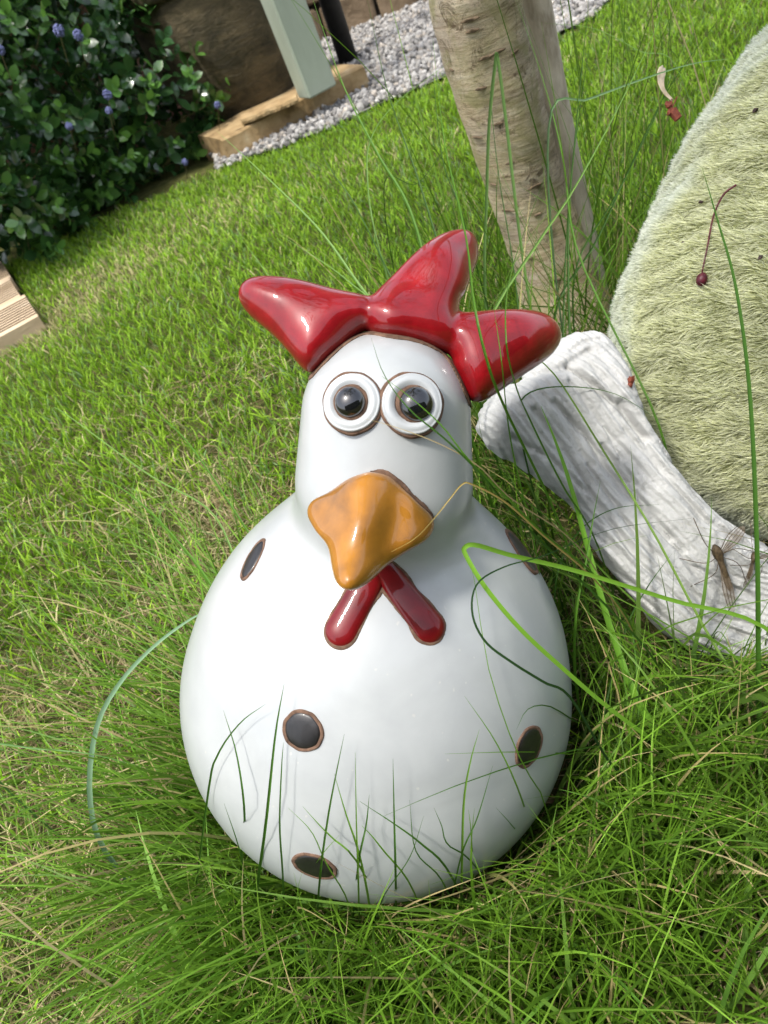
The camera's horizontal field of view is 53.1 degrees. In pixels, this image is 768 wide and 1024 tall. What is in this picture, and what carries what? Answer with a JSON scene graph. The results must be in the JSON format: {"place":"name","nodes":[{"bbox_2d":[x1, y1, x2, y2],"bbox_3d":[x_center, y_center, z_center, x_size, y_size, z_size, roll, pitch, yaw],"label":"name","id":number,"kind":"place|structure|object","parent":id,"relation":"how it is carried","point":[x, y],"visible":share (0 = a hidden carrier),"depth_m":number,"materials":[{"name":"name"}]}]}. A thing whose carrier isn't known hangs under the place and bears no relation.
{"place":"outdoors","nodes":[
{"label":"outdoors","id":0,"kind":"place"},
{"bbox_2d":[0,0,767,1023],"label":"ground","id":1,"kind":"structure","parent":0,"point":[162,184],"depth_m":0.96,"materials":[{"name":"green plant"}]},
{"bbox_2d":[0,261,47,354],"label":"timber deck","id":2,"kind":"structure","parent":1,"relation":"on","point":[19,318],"depth_m":1.43,"materials":[{"name":"beige wood"}]},
{"bbox_2d":[0,0,181,186],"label":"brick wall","id":3,"kind":"structure","parent":1,"relation":"on","point":[101,105],"depth_m":2.42,"materials":[{"name":"brown brick"}]},
{"bbox_2d":[0,0,230,267],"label":"flowering bush","id":4,"kind":"object","parent":1,"relation":"on","point":[100,42],"visible":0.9,"depth_m":1.77,"materials":[{"name":"green plant"}]},
{"bbox_2d":[87,615,197,887],"bbox_3d":[-0.136,0.154,0.484,0.146,0.168,0.014,-37,41,-16],"label":"grass blade","id":5,"kind":"object","parent":1,"relation":"on","point":[96,730],"depth_m":0.45,"materials":[{"name":"green plant"}]},
{"bbox_2d":[293,923,326,1022],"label":"grass blade","id":6,"kind":"object","parent":1,"relation":"on","point":[301,951],"depth_m":0.42,"materials":[{"name":"green plant"}]},
{"bbox_2d":[306,0,425,39],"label":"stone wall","id":7,"kind":"structure","parent":1,"relation":"on","point":[357,12],"depth_m":2.57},
{"bbox_2d":[180,229,571,903],"bbox_3d":[-0.019,0.054,0.428,0.228,0.353,0.252,4,47,30],"label":"chicken ornament","id":8,"kind":"object","parent":1,"relation":"on","point":[336,607],"visible":1,"depth_m":0.35,"materials":[{"name":"white ceramic"}]},
{"bbox_2d":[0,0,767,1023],"bbox_3d":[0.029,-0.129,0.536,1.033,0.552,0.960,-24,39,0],"label":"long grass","id":9,"kind":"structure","parent":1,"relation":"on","point":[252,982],"depth_m":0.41,"materials":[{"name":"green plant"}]},
{"bbox_2d":[657,65,681,121],"bbox_3d":[0.212,-0.312,0.575,0.014,0.035,0.029,-24,39,0],"label":"dried blossom","id":10,"kind":"object","parent":9,"relation":"hanging from","point":[674,114],"visible":0.97,"depth_m":0.57,"materials":[{"name":"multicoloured plant"}]},
{"bbox_2d":[0,169,767,1023],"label":"dry thatch","id":11,"kind":"object","parent":1,"relation":"on","point":[144,613],"visible":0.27,"depth_m":0.67,"materials":[{"name":"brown plant"}]},
{"bbox_2d":[208,0,608,170],"bbox_3d":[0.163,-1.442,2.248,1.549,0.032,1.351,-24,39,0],"label":"gravel","id":12,"kind":"structure","parent":1,"relation":"on","point":[394,67],"depth_m":1.91,"materials":[{"name":"grey gravel"}]},
{"bbox_2d":[111,0,293,127],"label":"wooden wall","id":13,"kind":"structure","parent":12,"relation":"on","point":[239,48],"depth_m":1.86,"materials":[{"name":"wood"}]},
{"bbox_2d":[198,64,368,160],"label":"edging slab","id":14,"kind":"structure","parent":12,"relation":"on","point":[236,133],"depth_m":1.88,"materials":[{"name":"stone"}]},
{"bbox_2d":[240,93,298,124],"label":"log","id":15,"kind":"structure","parent":14,"relation":"on","point":[270,108],"depth_m":1.82,"materials":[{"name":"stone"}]},
{"bbox_2d":[260,0,335,98],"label":"garden post","id":16,"kind":"object","parent":14,"relation":"on","point":[307,65],"visible":1,"depth_m":1.76,"materials":[{"name":"green paint"}]},
{"bbox_2d":[318,0,357,64],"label":"drain pipe","id":17,"kind":"object","parent":12,"relation":"on","point":[335,19],"depth_m":2.15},
{"bbox_2d":[483,51,531,309],"bbox_3d":[0.095,-0.197,0.647,0.092,0.316,0.034,-24,39,0],"label":"grass blade","id":18,"kind":"object","parent":1,"relation":"on","point":[496,61],"depth_m":0.60,"materials":[{"name":"green plant"}]},
{"bbox_2d":[429,0,610,337],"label":"birch tree","id":19,"kind":"object","parent":1,"relation":"on","point":[471,37],"visible":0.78,"depth_m":0.64,"materials":[{"name":"brown plant"}]},
{"bbox_2d":[471,518,690,795],"bbox_3d":[0.138,0.071,0.406,0.055,0.212,0.164,24,59,43],"label":"grass blade","id":20,"kind":"object","parent":1,"relation":"on","point":[540,680],"depth_m":0.35,"materials":[{"name":"green plant"}]},
{"bbox_2d":[601,761,611,850],"bbox_3d":[0.120,0.214,0.430,0.004,0.119,0.103,5,47,31],"label":"grass blade","id":21,"kind":"object","parent":1,"relation":"on","point":[604,801],"depth_m":0.42,"materials":[{"name":"green plant"}]},
{"bbox_2d":[461,542,767,745],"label":"grass blade","id":22,"kind":"object","parent":1,"relation":"on","point":[523,632],"depth_m":0.37,"materials":[{"name":"green plant"}]},
{"bbox_2d":[541,407,701,797],"bbox_3d":[0.141,0.084,0.441,0.021,0.224,0.212,-23,39,2],"label":"grass blade","id":23,"kind":"object","parent":1,"relation":"on","point":[609,624],"depth_m":0.44,"materials":[{"name":"green plant"}]},
{"bbox_2d":[476,24,767,664],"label":"mossy ornament","id":24,"kind":"object","parent":1,"relation":"on","point":[677,328],"visible":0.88,"depth_m":0.48,"materials":[{"name":"paint"}]},
{"bbox_2d":[627,375,634,387],"bbox_3d":[0.150,-0.079,0.466,0.006,0.012,0.008,-24,39,0],"label":"dried husk","id":25,"kind":"object","parent":24,"relation":"on","point":[631,379],"visible":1,"depth_m":0.46,"materials":[{"name":"plant"}]},
{"bbox_2d":[680,518,750,608],"bbox_3d":[0.203,0.028,0.469,0.032,0.056,0.043,18,54,39],"label":"crane fly","id":26,"kind":"object","parent":24,"relation":"on","point":[717,551],"visible":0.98,"depth_m":0.46,"materials":[{"name":"brown"}]},
{"bbox_2d":[696,184,736,286],"bbox_3d":[0.211,-0.177,0.492,0.009,0.041,0.058,17,54,39],"label":"fallen berry","id":27,"kind":"object","parent":24,"relation":"on","point":[702,277],"visible":0.99,"depth_m":0.49,"materials":[{"name":"plant"}]},
{"bbox_2d":[730,523,767,586],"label":"crane fly","id":28,"kind":"object","parent":24,"relation":"on","point":[750,570],"visible":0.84,"depth_m":0.47,"materials":[{"name":"brown"}]},
{"bbox_2d":[702,169,762,801],"bbox_3d":[0.203,0.017,0.431,0.014,0.315,0.280,-5,43,22],"label":"grass blade","id":29,"kind":"object","parent":1,"relation":"on","point":[757,550],"depth_m":0.40,"materials":[{"name":"green plant"}]}
]}

